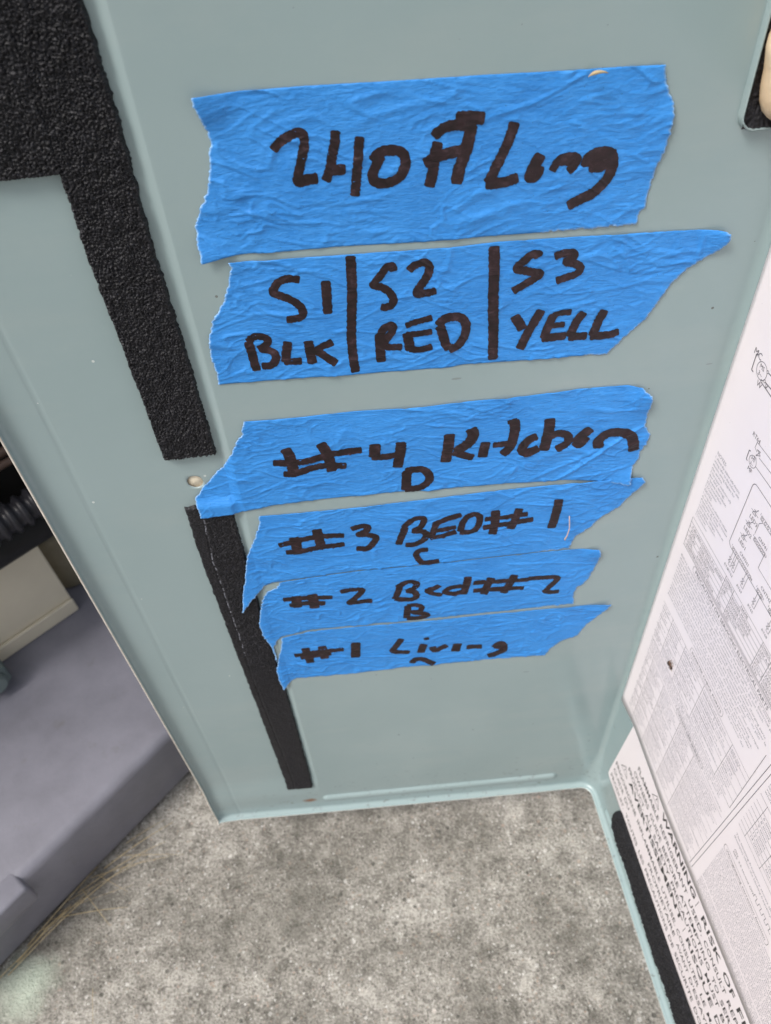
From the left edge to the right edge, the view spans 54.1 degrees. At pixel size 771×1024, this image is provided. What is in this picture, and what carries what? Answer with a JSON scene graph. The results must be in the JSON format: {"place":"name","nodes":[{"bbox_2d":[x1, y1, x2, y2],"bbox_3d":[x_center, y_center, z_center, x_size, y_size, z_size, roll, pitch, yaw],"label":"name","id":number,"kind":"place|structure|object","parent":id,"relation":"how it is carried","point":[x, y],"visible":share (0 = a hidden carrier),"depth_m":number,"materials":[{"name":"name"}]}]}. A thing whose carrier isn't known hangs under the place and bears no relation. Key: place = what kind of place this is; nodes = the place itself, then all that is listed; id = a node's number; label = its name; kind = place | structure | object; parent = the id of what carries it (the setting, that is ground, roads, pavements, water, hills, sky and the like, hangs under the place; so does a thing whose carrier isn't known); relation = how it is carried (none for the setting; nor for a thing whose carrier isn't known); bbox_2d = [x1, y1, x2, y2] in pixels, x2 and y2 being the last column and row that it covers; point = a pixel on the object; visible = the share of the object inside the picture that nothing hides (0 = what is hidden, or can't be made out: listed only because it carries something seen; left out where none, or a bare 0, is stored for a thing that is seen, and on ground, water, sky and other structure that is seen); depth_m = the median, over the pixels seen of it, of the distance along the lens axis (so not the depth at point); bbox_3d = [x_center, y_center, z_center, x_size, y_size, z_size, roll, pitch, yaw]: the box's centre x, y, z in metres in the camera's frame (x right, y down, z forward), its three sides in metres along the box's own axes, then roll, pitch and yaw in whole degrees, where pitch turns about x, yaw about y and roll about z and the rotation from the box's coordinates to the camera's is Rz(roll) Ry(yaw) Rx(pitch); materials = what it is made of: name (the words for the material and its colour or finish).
{"place":"outdoors","nodes":[
{"label":"outdoors","id":0,"kind":"place"},
{"bbox_2d":[0,771,665,1023],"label":"ground","id":1,"kind":"structure","parent":0,"point":[510,909],"depth_m":0.56,"materials":[{"name":"concrete"}]},
{"bbox_2d":[17,905,70,962],"bbox_3d":[-0.259,0.319,0.572,0.002,0.004,0.049,28,56,27],"label":"straw","id":2,"kind":"object","parent":1,"relation":"on","point":[45,930],"visible":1,"depth_m":0.57,"materials":[{"name":"beige plant"}]},
{"bbox_2d":[0,882,98,977],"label":"straw","id":3,"kind":"object","parent":1,"relation":"on","point":[38,939],"visible":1,"depth_m":0.56,"materials":[{"name":"beige plant"}]},
{"bbox_2d":[27,865,98,946],"bbox_3d":[-0.249,0.304,0.584,0.001,0.004,0.070,27,55,26],"label":"straw","id":4,"kind":"object","parent":1,"relation":"on","point":[57,911],"visible":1,"depth_m":0.58,"materials":[{"name":"brown plant"}]},
{"bbox_2d":[43,896,86,930],"bbox_3d":[-0.246,0.308,0.581,0.037,0.002,0.001,-33,53,-23],"label":"straw","id":5,"kind":"object","parent":1,"relation":"on","point":[62,914],"visible":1,"depth_m":0.58,"materials":[{"name":"brown plant"}]},
{"bbox_2d":[8,851,146,975],"bbox_3d":[-0.235,0.304,0.579,0.122,0.010,0.003,-37,55,-25],"label":"straw","id":6,"kind":"object","parent":1,"relation":"on","point":[63,918],"visible":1,"depth_m":0.57,"materials":[{"name":"brown plant"}]},
{"bbox_2d":[52,907,124,919],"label":"straw","id":7,"kind":"object","parent":1,"relation":"on","point":[86,912],"visible":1,"depth_m":0.58,"materials":[{"name":"brown plant"}]},
{"bbox_2d":[0,583,189,964],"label":"equipment pad","id":8,"kind":"object","parent":1,"relation":"on","point":[94,770],"visible":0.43,"depth_m":0.60,"materials":[{"name":"grey plastic"}]},
{"bbox_2d":[0,660,11,692],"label":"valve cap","id":9,"kind":"object","parent":8,"relation":"on","point":[5,676],"visible":1,"depth_m":0.62,"materials":[{"name":"metal"}]},
{"bbox_2d":[0,442,77,660],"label":"cabinet","id":10,"kind":"object","parent":8,"relation":"on","point":[36,600],"visible":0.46,"depth_m":0.65,"materials":[{"name":"beige paint"}]},
{"bbox_2d":[0,517,53,569],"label":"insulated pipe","id":11,"kind":"object","parent":10,"relation":"on","point":[19,545],"visible":0.17,"depth_m":0.58,"materials":[{"name":"black rubber"}]},
{"bbox_2d":[0,488,43,546],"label":"conduit","id":12,"kind":"object","parent":11,"relation":"on","point":[18,514],"visible":0.23,"depth_m":0.56,"materials":[{"name":"black plastic"}]},
{"bbox_2d":[0,446,7,459],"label":"cable","id":13,"kind":"object","parent":12,"relation":"on","point":[3,453],"visible":0.05,"depth_m":0.55,"materials":[{"name":"brown metal"}]},
{"bbox_2d":[0,457,12,470],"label":"cable","id":14,"kind":"object","parent":12,"relation":"on","point":[5,462],"visible":0.05,"depth_m":0.55,"materials":[{"name":"brown metal"}]},
{"bbox_2d":[38,536,80,587],"bbox_3d":[-0.301,0.031,0.697,0.050,0.066,0.050,-7,48,0],"label":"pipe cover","id":15,"kind":"object","parent":8,"relation":"on","point":[56,559],"visible":0.14,"depth_m":0.68,"materials":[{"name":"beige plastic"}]},
{"bbox_2d":[68,862,139,900],"bbox_3d":[-0.217,0.289,0.595,0.067,0.004,0.001,-23,50,-15],"label":"straw","id":16,"kind":"object","parent":1,"relation":"on","point":[97,884],"visible":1,"depth_m":0.59,"materials":[{"name":"brown plant"}]},
{"bbox_2d":[78,841,165,892],"bbox_3d":[-0.209,0.281,0.600,0.074,0.006,0.001,-25,51,-17],"label":"straw","id":17,"kind":"object","parent":1,"relation":"on","point":[114,868],"visible":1,"depth_m":0.60,"materials":[{"name":"brown plant"}]},
{"bbox_2d":[90,856,169,878],"bbox_3d":[-0.203,0.282,0.600,0.063,0.004,0.009,-7,48,0],"label":"straw","id":18,"kind":"object","parent":1,"relation":"on","point":[126,866],"visible":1,"depth_m":0.60,"materials":[{"name":"brown plant"}]},
{"bbox_2d":[104,822,172,868],"bbox_3d":[-0.200,0.269,0.611,0.060,0.004,0.001,-29,52,-20],"label":"straw","id":19,"kind":"object","parent":1,"relation":"on","point":[133,846],"visible":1,"depth_m":0.61,"materials":[{"name":"brown plant"}]},
{"bbox_2d":[116,854,183,855],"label":"straw","id":20,"kind":"object","parent":1,"relation":"on","point":[154,854],"visible":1,"depth_m":0.60,"materials":[{"name":"brown plant"}]},
{"bbox_2d":[0,0,770,1023],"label":"service panel","id":21,"kind":"object","parent":1,"relation":"on","point":[112,490],"visible":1,"depth_m":0.29,"materials":[{"name":"paint"}]},
{"bbox_2d":[0,1,62,180],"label":"foam strip","id":22,"kind":"object","parent":21,"relation":"attached to","point":[26,150],"visible":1,"depth_m":0.21,"materials":[{"name":"black rubber"}]},
{"bbox_2d":[0,0,216,459],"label":"foam strip","id":23,"kind":"object","parent":21,"relation":"attached to","point":[56,43],"visible":1,"depth_m":0.23,"materials":[{"name":"black rubber"}]},
{"bbox_2d":[184,505,312,789],"bbox_3d":[-0.070,0.099,0.440,0.026,0.303,0.004,-7,48,0],"label":"foam strip","id":24,"kind":"object","parent":21,"relation":"attached to","point":[219,545],"visible":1,"depth_m":0.40,"materials":[{"name":"black rubber"}]},
{"bbox_2d":[195,385,652,518],"bbox_3d":[0.015,-0.023,0.317,0.196,0.060,0.004,-7,48,0],"label":"masking tape","id":25,"kind":"object","parent":21,"relation":"attached to","point":[596,434],"visible":1,"depth_m":0.31,"materials":[{"name":"blue paper"}]},
{"bbox_2d":[259,549,600,659],"bbox_3d":[0.021,0.050,0.395,0.176,0.071,0.002,-7,48,0],"label":"masking tape","id":26,"kind":"object","parent":21,"relation":"attached to","point":[484,585],"visible":1,"depth_m":0.39,"materials":[{"name":"blue paper"}]},
{"bbox_2d":[191,65,674,264],"bbox_3d":[0.013,-0.104,0.227,0.148,0.053,0.002,-7,48,0],"label":"masking tape","id":27,"kind":"object","parent":21,"relation":"attached to","point":[295,168],"visible":1,"depth_m":0.23,"materials":[{"name":"blue paper"}]},
{"bbox_2d":[276,605,610,689],"bbox_3d":[0.030,0.076,0.425,0.188,0.058,0.002,-7,48,0],"label":"masking tape","id":28,"kind":"object","parent":21,"relation":"attached to","point":[360,649],"visible":1,"depth_m":0.42,"materials":[{"name":"blue paper"}]},
{"bbox_2d":[242,478,645,612],"bbox_3d":[0.022,0.017,0.359,0.195,0.068,0.002,-7,48,0],"label":"masking tape","id":29,"kind":"object","parent":21,"relation":"attached to","point":[286,547],"visible":1,"depth_m":0.35,"materials":[{"name":"blue paper"}]},
{"bbox_2d":[209,230,730,384],"bbox_3d":[0.027,-0.071,0.265,0.181,0.054,0.003,-7,48,0],"label":"masking tape","id":30,"kind":"object","parent":21,"relation":"attached to","point":[367,313],"visible":1,"depth_m":0.26,"materials":[{"name":"blue paper"}]},
{"bbox_2d":[588,70,607,76],"bbox_3d":[0.059,-0.122,0.210,0.006,0.002,0.002,-7,48,0],"label":"seed husk","id":31,"kind":"object","parent":21,"relation":"attached to","point":[595,72],"visible":1,"depth_m":0.21,"materials":[{"name":"plant"}]},
{"bbox_2d":[611,810,695,1023],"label":"foam strip","id":32,"kind":"object","parent":21,"relation":"attached to","point":[675,995],"visible":1,"depth_m":0.49,"materials":[{"name":"black rubber"}]},
{"bbox_2d":[608,726,749,1023],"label":"warning label","id":33,"kind":"object","parent":21,"relation":"attached to","point":[710,991],"visible":1,"depth_m":0.45,"materials":[{"name":"paper"}]},
{"bbox_2d":[621,245,770,1023],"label":"wiring label","id":34,"kind":"object","parent":21,"relation":"attached to","point":[699,714],"visible":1,"depth_m":0.34,"materials":[{"name":"paper"}]},
{"bbox_2d":[667,660,671,670],"bbox_3d":[0.148,0.080,0.394,0.002,0.006,0.005,-7,48,0],"label":"insect","id":35,"kind":"object","parent":34,"relation":"attached to","point":[669,663],"visible":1,"depth_m":0.39},
{"bbox_2d":[741,21,770,129],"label":"foam lining","id":36,"kind":"object","parent":21,"relation":"attached to","point":[755,117],"visible":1,"depth_m":0.22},
{"bbox_2d":[759,30,770,119],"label":"spray foam","id":37,"kind":"object","parent":21,"relation":"attached to","point":[765,95],"visible":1,"depth_m":0.21,"materials":[{"name":"beige"}]}
]}

